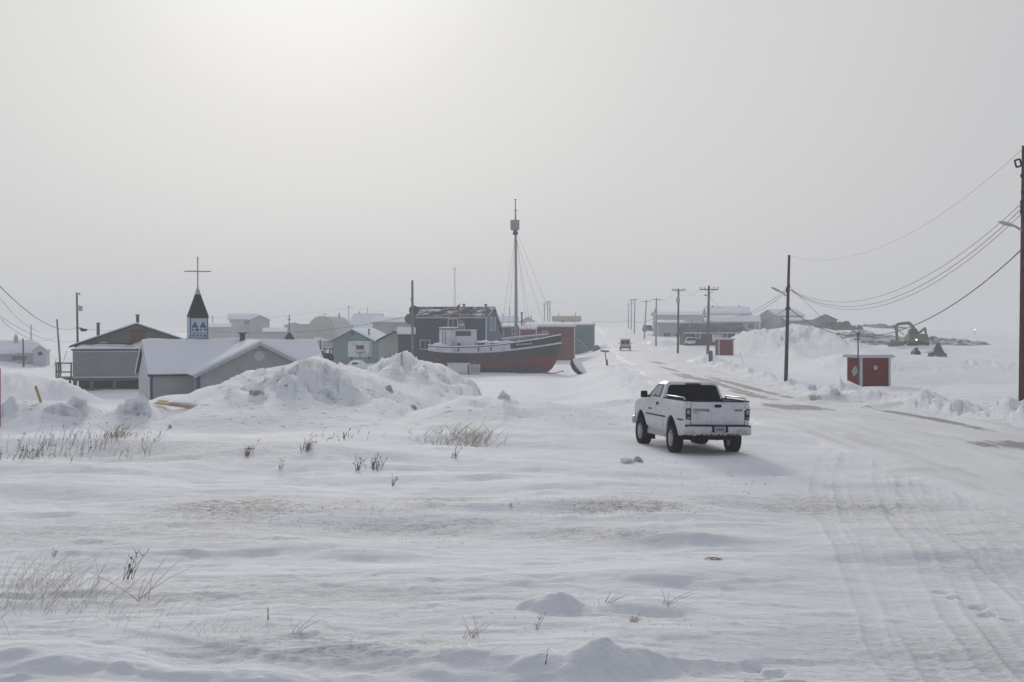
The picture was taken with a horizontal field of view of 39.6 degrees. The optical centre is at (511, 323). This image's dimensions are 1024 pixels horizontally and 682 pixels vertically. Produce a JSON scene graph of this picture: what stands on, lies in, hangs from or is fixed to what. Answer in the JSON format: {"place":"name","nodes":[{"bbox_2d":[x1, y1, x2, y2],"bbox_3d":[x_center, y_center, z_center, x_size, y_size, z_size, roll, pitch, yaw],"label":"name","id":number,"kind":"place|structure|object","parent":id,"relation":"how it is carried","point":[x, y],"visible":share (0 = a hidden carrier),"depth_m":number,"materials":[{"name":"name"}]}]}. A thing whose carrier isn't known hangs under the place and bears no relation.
{"place":"outdoors","nodes":[
{"label":"outdoors","id":0,"kind":"place"},
{"bbox_2d":[0,323,1023,681],"bbox_3d":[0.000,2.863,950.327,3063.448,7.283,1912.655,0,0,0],"label":"snow ground","id":1,"kind":"structure","parent":0,"point":[814,561],"depth_m":24.37,"materials":[{"name":"snow"}]},
{"bbox_2d":[0,368,0,425],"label":"marker stake","id":2,"kind":"object","parent":1,"relation":"on","point":[0,396],"visible":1,"depth_m":47.49,"materials":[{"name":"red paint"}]},
{"bbox_2d":[0,334,33,361],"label":"cottage","id":3,"kind":"structure","parent":1,"relation":"on","point":[8,349],"depth_m":205.41,"materials":[{"name":"grey"}]},
{"bbox_2d":[12,356,26,360],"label":"lumber pile","id":4,"kind":"object","parent":1,"relation":"on","point":[15,358],"visible":1,"depth_m":196.09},
{"bbox_2d":[22,338,24,366],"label":"utility pole","id":5,"kind":"object","parent":1,"relation":"on","point":[23,351],"visible":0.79,"depth_m":194.91,"materials":[{"name":"brown wood"}]},
{"bbox_2d":[7,447,42,459],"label":"weed cover","id":6,"kind":"object","parent":1,"relation":"on","point":[28,456],"visible":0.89,"depth_m":35.79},
{"bbox_2d":[16,342,38,363],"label":"cottage","id":7,"kind":"structure","parent":1,"relation":"on","point":[29,347],"depth_m":203.13,"materials":[{"name":"grey"}]},
{"bbox_2d":[34,386,41,402],"bbox_3d":[-16.774,2.642,50.500,0.382,0.903,0.097,0,0,0],"label":"marker stake","id":8,"kind":"object","parent":1,"relation":"on","point":[38,394],"visible":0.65,"depth_m":50.46,"materials":[{"name":"yellow paint"}]},
{"bbox_2d":[32,344,50,365],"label":"cottage","id":9,"kind":"structure","parent":1,"relation":"on","point":[41,354],"depth_m":200.37,"materials":[{"name":"grey"}]},
{"bbox_2d":[1,423,90,461],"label":"weed cover","id":10,"kind":"object","parent":1,"relation":"on","point":[37,453],"visible":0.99,"depth_m":38.14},
{"bbox_2d":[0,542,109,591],"bbox_3d":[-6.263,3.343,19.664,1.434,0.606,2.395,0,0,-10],"label":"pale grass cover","id":11,"kind":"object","parent":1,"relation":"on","point":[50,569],"depth_m":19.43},
{"bbox_2d":[56,319,61,370],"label":"utility pole","id":12,"kind":"object","parent":1,"relation":"on","point":[58,343],"visible":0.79,"depth_m":174.91,"materials":[{"name":"grey wood"}]},
{"bbox_2d":[43,402,80,416],"bbox_3d":[-15.614,3.045,49.401,1.264,0.659,0.982,0,0,23],"label":"snow lump","id":13,"kind":"object","parent":1,"relation":"on","point":[61,408],"visible":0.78,"depth_m":49.05,"materials":[{"name":"snow"}]},
{"bbox_2d":[67,395,89,414],"bbox_3d":[-15.337,2.931,50.192,0.905,0.824,0.794,0,0,0],"label":"snow lump","id":14,"kind":"object","parent":1,"relation":"on","point":[75,401],"visible":0.62,"depth_m":49.93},
{"bbox_2d":[76,293,82,342],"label":"utility pole","id":15,"kind":"object","parent":1,"relation":"on","point":[79,308],"visible":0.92,"depth_m":149.91,"materials":[{"name":"brown wood"}]},
{"bbox_2d":[0,286,76,329],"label":"power line","id":16,"kind":"object","parent":15,"relation":"attached to","point":[29,312],"visible":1,"depth_m":89.72,"materials":[{"name":"metal"}]},
{"bbox_2d":[0,552,164,635],"bbox_3d":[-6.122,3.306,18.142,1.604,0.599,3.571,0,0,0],"label":"pale grass cover","id":17,"kind":"object","parent":1,"relation":"on","point":[32,587],"depth_m":18.40,"materials":[{"name":"plant"}]},
{"bbox_2d":[64,422,136,459],"bbox_3d":[-11.436,3.140,39.015,1.599,0.811,5.263,0,0,0],"label":"weed cover","id":18,"kind":"object","parent":1,"relation":"on","point":[95,441],"visible":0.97,"depth_m":38.45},
{"bbox_2d":[55,314,185,390],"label":"stilt house","id":19,"kind":"structure","parent":1,"relation":"on","point":[107,359],"depth_m":130.63,"materials":[{"name":"wood"}]},
{"bbox_2d":[94,422,148,442],"bbox_3d":[-11.206,3.108,40.847,1.596,0.649,3.688,0,0,-20],"label":"pale grass cover","id":20,"kind":"object","parent":1,"relation":"on","point":[119,435],"depth_m":40.67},
{"bbox_2d":[123,549,148,579],"bbox_3d":[-5.271,3.369,19.848,0.288,0.467,0.298,0,0,36],"label":"dry plant","id":21,"kind":"object","parent":1,"relation":"on","point":[129,566],"visible":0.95,"depth_m":19.85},
{"bbox_2d":[122,394,151,414],"bbox_3d":[-12.982,2.924,49.170,1.007,1.024,0.715,0,0,-26],"label":"snow lump","id":22,"kind":"object","parent":1,"relation":"on","point":[139,404],"visible":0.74,"depth_m":48.91,"materials":[{"name":"snow"}]},
{"bbox_2d":[71,593,204,633],"bbox_3d":[-4.590,3.404,16.958,1.808,0.339,1.885,0,0,0],"label":"pale grass cover","id":23,"kind":"object","parent":1,"relation":"on","point":[134,607],"depth_m":17.10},
{"bbox_2d":[114,428,162,458],"bbox_3d":[-10.037,3.193,38.536,1.062,0.707,3.509,0,0,0],"label":"weed cover","id":24,"kind":"object","parent":1,"relation":"on","point":[142,445],"visible":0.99,"depth_m":38.51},
{"bbox_2d":[91,550,201,600],"bbox_3d":[-4.757,3.257,18.490,1.380,0.655,0.784,0,0,-16],"label":"dry plant","id":25,"kind":"object","parent":1,"relation":"on","point":[149,581],"visible":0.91,"depth_m":18.27,"materials":[{"name":"beige plant"}]},
{"bbox_2d":[154,400,201,408],"bbox_3d":[-11.929,2.898,51.580,1.960,0.136,0.560,7,10,6],"label":"plywood sheet","id":26,"kind":"object","parent":1,"relation":"on","point":[184,404],"visible":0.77,"depth_m":51.54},
{"bbox_2d":[126,614,270,652],"bbox_3d":[-3.440,3.482,16.191,2.033,0.257,1.541,0,0,-30],"label":"pale grass cover","id":27,"kind":"object","parent":1,"relation":"on","point":[200,631],"depth_m":16.16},
{"bbox_2d":[208,323,231,338],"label":"house","id":28,"kind":"structure","parent":1,"relation":"on","point":[216,328],"depth_m":398.75,"materials":[{"name":"beige"}]},
{"bbox_2d":[135,257,322,399],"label":"church","id":29,"kind":"structure","parent":1,"relation":"on","point":[196,358],"depth_m":110.61,"materials":[{"name":"grey"}]},
{"bbox_2d":[228,313,257,338],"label":"house","id":30,"kind":"structure","parent":1,"relation":"on","point":[240,322],"depth_m":420.11,"materials":[{"name":"grey"}]},
{"bbox_2d":[244,439,259,456],"bbox_3d":[-6.782,3.213,36.765,0.321,0.447,0.674,0,0,11],"label":"dry plant","id":31,"kind":"object","parent":1,"relation":"on","point":[247,453],"visible":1,"depth_m":36.69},
{"bbox_2d":[249,390,263,394],"bbox_3d":[-9.454,2.589,52.603,0.580,0.325,0.412,0,0,0],"label":"snow lump","id":32,"kind":"object","parent":1,"relation":"on","point":[255,392],"visible":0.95,"depth_m":52.47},
{"bbox_2d":[249,315,269,338],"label":"house","id":33,"kind":"structure","parent":1,"relation":"on","point":[258,324],"depth_m":415.03,"materials":[{"name":"grey"}]},
{"bbox_2d":[262,327,286,338],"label":"house","id":34,"kind":"structure","parent":1,"relation":"on","point":[273,333],"depth_m":358.67,"materials":[{"name":"grey"}]},
{"bbox_2d":[283,322,298,338],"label":"house","id":35,"kind":"structure","parent":1,"relation":"on","point":[294,329],"depth_m":398.48,"materials":[{"name":"grey"}]},
{"bbox_2d":[298,322,309,338],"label":"house","id":36,"kind":"structure","parent":1,"relation":"on","point":[303,326],"depth_m":394.38,"materials":[{"name":"grey"}]},
{"bbox_2d":[300,438,316,451],"bbox_3d":[-5.313,3.177,37.161,0.452,0.374,0.923,0,0,0],"label":"dry plant","id":37,"kind":"object","parent":1,"relation":"on","point":[308,446],"visible":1,"depth_m":37.21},
{"bbox_2d":[320,340,333,360],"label":"tractor","id":38,"kind":"object","parent":1,"relation":"on","point":[328,356],"visible":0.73,"depth_m":149.70,"materials":[{"name":"grey"}]},
{"bbox_2d":[320,385,334,399],"bbox_3d":[-7.082,2.699,54.571,0.630,0.700,0.512,0,0,0],"label":"snow lump","id":39,"kind":"object","parent":1,"relation":"on","point":[327,392],"visible":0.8,"depth_m":54.38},
{"bbox_2d":[307,313,351,349],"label":"arched hut","id":40,"kind":"object","parent":1,"relation":"on","point":[321,324],"visible":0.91,"depth_m":344.36,"materials":[{"name":"beige"}]},
{"bbox_2d":[310,428,369,440],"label":"weed cover","id":41,"kind":"object","parent":1,"relation":"on","point":[342,436],"visible":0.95,"depth_m":42.56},
{"bbox_2d":[347,360,366,368],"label":"buried car","id":42,"kind":"object","parent":1,"relation":"on","point":[361,364],"visible":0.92,"depth_m":177.18,"materials":[{"name":"white metal"}]},
{"bbox_2d":[329,328,385,363],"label":"green house","id":43,"kind":"structure","parent":1,"relation":"on","point":[340,342],"depth_m":216.00,"materials":[{"name":"wood"}]},
{"bbox_2d":[348,342,371,359],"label":"camper","id":44,"kind":"object","parent":1,"relation":"on","point":[359,349],"visible":1,"depth_m":195.33,"materials":[{"name":"metal"}]},
{"bbox_2d":[353,323,372,328],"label":"house","id":45,"kind":"structure","parent":1,"relation":"on","point":[363,325],"depth_m":397.31,"materials":[{"name":"grey"}]},
{"bbox_2d":[350,312,383,328],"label":"house","id":46,"kind":"structure","parent":1,"relation":"on","point":[359,317],"depth_m":417.36,"materials":[{"name":"grey"}]},
{"bbox_2d":[359,453,387,470],"bbox_3d":[-3.356,3.393,34.886,0.502,0.459,0.668,0,0,41],"label":"dry plant","id":47,"kind":"object","parent":1,"relation":"on","point":[373,464],"visible":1,"depth_m":34.88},
{"bbox_2d":[376,330,397,360],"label":"beige house","id":48,"kind":"structure","parent":1,"relation":"on","point":[388,345],"depth_m":201.24,"materials":[{"name":"wood"}]},
{"bbox_2d":[370,316,408,333],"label":"long house","id":49,"kind":"structure","parent":1,"relation":"on","point":[386,326],"depth_m":300.76,"materials":[{"name":"grey"}]},
{"bbox_2d":[397,327,415,356],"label":"shed","id":50,"kind":"structure","parent":1,"relation":"on","point":[404,338],"depth_m":189.50,"materials":[{"name":"grey"}]},
{"bbox_2d":[410,280,413,355],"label":"utility pole","id":51,"kind":"object","parent":1,"relation":"on","point":[412,320],"visible":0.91,"depth_m":167.91,"materials":[{"name":"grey wood"}]},
{"bbox_2d":[208,316,409,332],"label":"power line","id":52,"kind":"object","parent":51,"relation":"attached to","point":[326,329],"visible":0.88,"depth_m":201.04,"materials":[{"name":"metal"}]},
{"bbox_2d":[384,425,481,444],"bbox_3d":[-2.253,3.323,42.707,2.211,0.514,2.672,0,0,44],"label":"pale grass cover","id":53,"kind":"object","parent":1,"relation":"on","point":[436,433],"depth_m":42.71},
{"bbox_2d":[409,304,503,363],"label":"blue house","id":54,"kind":"structure","parent":1,"relation":"on","point":[484,322],"depth_m":195.40,"materials":[{"name":"blue"}]},
{"bbox_2d":[405,306,418,323],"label":"satellite dish","id":55,"kind":"object","parent":54,"relation":"attached to","point":[408,319],"visible":0.62,"depth_m":192.84,"materials":[{"name":"metal"}]},
{"bbox_2d":[420,340,429,348],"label":"window","id":56,"kind":"structure","parent":54,"relation":"in","point":[423,343],"depth_m":195.60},
{"bbox_2d":[448,319,457,326],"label":"window","id":57,"kind":"structure","parent":54,"relation":"in","point":[451,322],"depth_m":194.53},
{"bbox_2d":[454,267,455,306],"bbox_3d":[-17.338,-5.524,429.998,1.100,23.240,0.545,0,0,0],"label":"radio mast","id":58,"kind":"object","parent":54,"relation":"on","point":[454,288],"visible":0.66,"depth_m":429.97,"materials":[{"name":"metal"}]},
{"bbox_2d":[447,363,469,374],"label":"chest freezer","id":59,"kind":"object","parent":1,"relation":"on","point":[461,368],"visible":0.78,"depth_m":171.45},
{"bbox_2d":[430,421,511,446],"bbox_3d":[-1.219,3.289,42.453,2.490,0.721,4.191,0,0,0],"label":"pale grass cover","id":60,"kind":"object","parent":1,"relation":"on","point":[475,437],"depth_m":42.04,"materials":[{"name":"plant"}]},
{"bbox_2d":[468,360,479,373],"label":"slatted pallet","id":61,"kind":"object","parent":1,"relation":"on","point":[473,368],"visible":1,"depth_m":171.45,"materials":[{"name":"grey"}]},
{"bbox_2d":[460,613,493,638],"bbox_3d":[-0.441,3.434,16.030,0.368,0.251,0.551,0,0,-41],"label":"dry plant","id":62,"kind":"object","parent":1,"relation":"on","point":[473,630],"visible":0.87,"depth_m":15.99,"materials":[{"name":"beige plant"}]},
{"bbox_2d":[427,199,562,372],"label":"wooden boat","id":63,"kind":"object","parent":1,"relation":"on","point":[457,345],"visible":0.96,"depth_m":175.66,"materials":[{"name":"wood"}]},
{"bbox_2d":[493,368,506,372],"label":"timber crib","id":64,"kind":"object","parent":1,"relation":"on","point":[497,369],"visible":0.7,"depth_m":175.55,"materials":[{"name":"brown wood"}]},
{"bbox_2d":[498,390,510,399],"bbox_3d":[-0.293,2.731,53.251,0.457,0.521,0.347,0,0,30],"label":"snow lump","id":65,"kind":"object","parent":1,"relation":"on","point":[502,394],"visible":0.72,"depth_m":53.15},
{"bbox_2d":[498,313,519,324],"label":"house","id":66,"kind":"structure","parent":1,"relation":"on","point":[507,319],"depth_m":341.32,"materials":[{"name":"grey"}]},
{"bbox_2d":[501,323,524,340],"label":"red building","id":67,"kind":"structure","parent":1,"relation":"on","point":[508,332],"depth_m":233.04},
{"bbox_2d":[509,366,522,372],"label":"timber crib","id":68,"kind":"object","parent":1,"relation":"on","point":[519,369],"visible":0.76,"depth_m":175.57,"materials":[{"name":"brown wood"}]},
{"bbox_2d":[518,315,535,323],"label":"house","id":69,"kind":"structure","parent":1,"relation":"on","point":[526,319],"depth_m":380.02,"materials":[{"name":"grey"}]},
{"bbox_2d":[519,325,537,340],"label":"red building","id":70,"kind":"structure","parent":1,"relation":"on","point":[524,330],"depth_m":228.97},
{"bbox_2d":[526,366,539,372],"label":"timber crib","id":71,"kind":"object","parent":1,"relation":"on","point":[529,368],"visible":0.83,"depth_m":175.57,"materials":[{"name":"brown wood"}]},
{"bbox_2d":[525,320,575,359],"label":"red building","id":72,"kind":"structure","parent":1,"relation":"on","point":[567,349],"depth_m":231.89,"materials":[{"name":"wood"}]},
{"bbox_2d":[552,312,581,321],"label":"house","id":73,"kind":"structure","parent":1,"relation":"on","point":[558,318],"depth_m":351.83,"materials":[{"name":"beige"}]},
{"bbox_2d":[570,357,585,374],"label":"tilted dish","id":74,"kind":"object","parent":1,"relation":"on","point":[577,366],"visible":0.94,"depth_m":167.06,"materials":[{"name":"grey metal"}]},
{"bbox_2d":[575,322,594,353],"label":"green building","id":75,"kind":"structure","parent":1,"relation":"on","point":[585,336],"depth_m":262.03,"materials":[{"name":"grey"}]},
{"bbox_2d":[487,496,697,519],"bbox_3d":[1.851,3.514,27.094,4.913,0.268,3.366,0,0,0],"label":"stubble cover","id":76,"kind":"object","parent":1,"relation":"on","point":[614,504],"visible":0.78,"depth_m":26.96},
{"bbox_2d":[620,457,633,462],"bbox_3d":[2.973,3.573,36.743,0.365,0.250,0.375,0,0,0],"label":"snow lump","id":77,"kind":"object","parent":1,"relation":"on","point":[626,460],"visible":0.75,"depth_m":36.63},
{"bbox_2d":[634,456,642,461],"bbox_3d":[3.276,3.580,37.043,0.300,0.263,0.275,0,0,0],"label":"snow lump","id":78,"kind":"object","parent":1,"relation":"on","point":[637,459],"visible":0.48,"depth_m":36.96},
{"bbox_2d":[642,300,650,338],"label":"utility pole","id":79,"kind":"object","parent":1,"relation":"on","point":[646,301],"visible":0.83,"depth_m":308.87,"materials":[{"name":"brown wood"}]},
{"bbox_2d":[642,325,652,331],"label":"parked car","id":80,"kind":"object","parent":1,"relation":"on","point":[649,328],"visible":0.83,"depth_m":348.91,"materials":[{"name":"metal"}]},
{"bbox_2d":[651,298,661,345],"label":"utility pole","id":81,"kind":"object","parent":1,"relation":"on","point":[655,310],"visible":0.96,"depth_m":262.86,"materials":[{"name":"brown wood"}]},
{"bbox_2d":[652,320,686,336],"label":"garage","id":82,"kind":"structure","parent":1,"relation":"on","point":[666,328],"depth_m":330.48,"materials":[{"name":"grey"}]},
{"bbox_2d":[651,311,703,322],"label":"house","id":83,"kind":"structure","parent":1,"relation":"on","point":[687,316],"depth_m":399.60,"materials":[{"name":"grey"}]},
{"bbox_2d":[672,288,684,352],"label":"utility pole","id":84,"kind":"object","parent":1,"relation":"on","point":[678,299],"visible":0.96,"depth_m":214.85,"materials":[{"name":"brown wood"}]},
{"bbox_2d":[661,589,695,605],"bbox_3d":[2.086,3.391,17.585,0.465,0.226,0.197,0,0,0],"label":"dry plant","id":85,"kind":"object","parent":1,"relation":"on","point":[674,599],"visible":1,"depth_m":17.61,"materials":[{"name":"beige plant"}]},
{"bbox_2d":[685,337,695,344],"bbox_3d":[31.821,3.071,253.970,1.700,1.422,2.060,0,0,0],"label":"parked car","id":86,"kind":"object","parent":1,"relation":"on","point":[690,340],"visible":1,"depth_m":253.30,"materials":[{"name":"white metal"}]},
{"bbox_2d":[632,381,750,451],"bbox_3d":[5.189,2.674,41.838,2.440,1.958,5.466,1,-1,-11],"label":"pickup truck","id":87,"kind":"object","parent":1,"relation":"on","point":[675,413],"visible":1,"depth_m":40.30,"materials":[{"name":"white paint"}]},
{"bbox_2d":[700,286,717,354],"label":"utility pole","id":88,"kind":"object","parent":1,"relation":"on","point":[708,323],"visible":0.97,"depth_m":163.87,"materials":[{"name":"grey wood"}]},
{"bbox_2d":[679,323,746,345],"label":"brown house","id":89,"kind":"structure","parent":1,"relation":"on","point":[697,332],"depth_m":262.87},
{"bbox_2d":[713,338,735,354],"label":"shelter","id":90,"kind":"object","parent":1,"relation":"on","point":[724,346],"visible":0.92,"depth_m":200.00,"materials":[{"name":"wood"}]},
{"bbox_2d":[702,315,760,331],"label":"hall","id":91,"kind":"structure","parent":1,"relation":"on","point":[747,320],"depth_m":333.78,"materials":[{"name":"grey"}]},
{"bbox_2d":[702,305,751,314],"bbox_3d":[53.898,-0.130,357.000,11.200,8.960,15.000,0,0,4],"label":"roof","id":92,"kind":"structure","parent":91,"relation":"attached to","point":[732,310],"depth_m":351.46,"materials":[{"name":"beige"}]},
{"bbox_2d":[771,255,790,380],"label":"utility pole","id":93,"kind":"object","parent":1,"relation":"on","point":[787,309],"visible":0.97,"depth_m":98.90,"materials":[{"name":"brown wood"}]},
{"bbox_2d":[759,309,804,328],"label":"house","id":94,"kind":"structure","parent":1,"relation":"on","point":[775,321],"depth_m":336.66,"materials":[{"name":"grey"}]},
{"bbox_2d":[782,317,802,326],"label":"house","id":95,"kind":"structure","parent":1,"relation":"on","point":[795,320],"depth_m":332.79,"materials":[{"name":"grey"}]},
{"bbox_2d":[801,314,837,326],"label":"house","id":96,"kind":"structure","parent":1,"relation":"on","point":[816,319],"depth_m":326.78,"materials":[{"name":"grey"}]},
{"bbox_2d":[830,389,840,394],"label":"snow lump","id":97,"kind":"object","parent":1,"relation":"on","point":[835,391],"visible":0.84,"depth_m":75.50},
{"bbox_2d":[856,333,859,384],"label":"metal post","id":98,"kind":"object","parent":1,"relation":"on","point":[857,334],"visible":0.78,"depth_m":98.76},
{"bbox_2d":[843,354,894,386],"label":"shelter","id":99,"kind":"object","parent":1,"relation":"on","point":[874,369],"visible":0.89,"depth_m":100.04,"materials":[{"name":"red"}]},
{"bbox_2d":[887,321,929,346],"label":"excavator","id":100,"kind":"object","parent":1,"relation":"on","point":[914,337],"visible":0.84,"depth_m":234.91,"materials":[{"name":"grey metal"}]},
{"bbox_2d":[910,348,920,354],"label":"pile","id":101,"kind":"object","parent":1,"relation":"on","point":[915,351],"visible":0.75,"depth_m":192.89,"materials":[{"name":"black"}]},
{"bbox_2d":[921,342,946,356],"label":"board heap","id":102,"kind":"object","parent":1,"relation":"on","point":[937,350],"visible":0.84,"depth_m":189.45,"materials":[{"name":"grey"}]},
{"bbox_2d":[998,146,1023,400],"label":"utility pole","id":103,"kind":"object","parent":1,"relation":"on","point":[1021,354],"visible":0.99,"depth_m":61.90,"materials":[{"name":"brown wood"}]},
{"bbox_2d":[789,251,1019,336],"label":"power line","id":104,"kind":"object","parent":103,"relation":"attached to","point":[926,319],"visible":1,"depth_m":72.61,"materials":[{"name":"metal"}]},
{"bbox_2d":[792,153,1017,259],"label":"power line","id":105,"kind":"object","parent":103,"relation":"attached to","point":[928,222],"visible":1,"depth_m":72.82,"materials":[{"name":"metal"}]},
{"bbox_2d":[791,209,1020,306],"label":"power line","id":106,"kind":"object","parent":103,"relation":"attached to","point":[924,283],"visible":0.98,"depth_m":72.86,"materials":[{"name":"metal"}]},
{"bbox_2d":[795,214,1020,309],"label":"power line","id":107,"kind":"object","parent":103,"relation":"attached to","point":[929,285],"visible":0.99,"depth_m":72.27,"materials":[{"name":"metal"}]},
{"bbox_2d":[796,204,1020,301],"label":"power line","id":108,"kind":"object","parent":103,"relation":"attached to","point":[930,273],"visible":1,"depth_m":71.89,"materials":[{"name":"metal"}]},
{"bbox_2d":[0,0,1023,327],"label":"sky","id":109,"kind":"structure","parent":0,"point":[312,157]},
{"bbox_2d":[595,326,1023,516],"bbox_3d":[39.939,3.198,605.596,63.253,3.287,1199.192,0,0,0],"label":"road","id":110,"kind":"structure","parent":0,"point":[980,461],"depth_m":48.51,"materials":[{"name":"packed snow"},{"name":"asphalt"}]},
{"bbox_2d":[618,339,631,349],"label":"jeep","id":111,"kind":"object","parent":110,"relation":"on","point":[625,344],"visible":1,"depth_m":228.75,"materials":[{"name":"beige paint"}]},
{"bbox_2d":[817,321,863,329],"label":"earth bank","id":112,"kind":"structure","parent":0,"point":[844,325],"depth_m":312.47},
{"bbox_2d":[861,323,910,328],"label":"earth bank","id":113,"kind":"structure","parent":0,"point":[885,326],"depth_m":322.99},
{"bbox_2d":[835,329,990,345],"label":"earth bank","id":114,"kind":"structure","parent":0,"point":[883,340],"depth_m":250.85,"materials":[{"name":"snow"}]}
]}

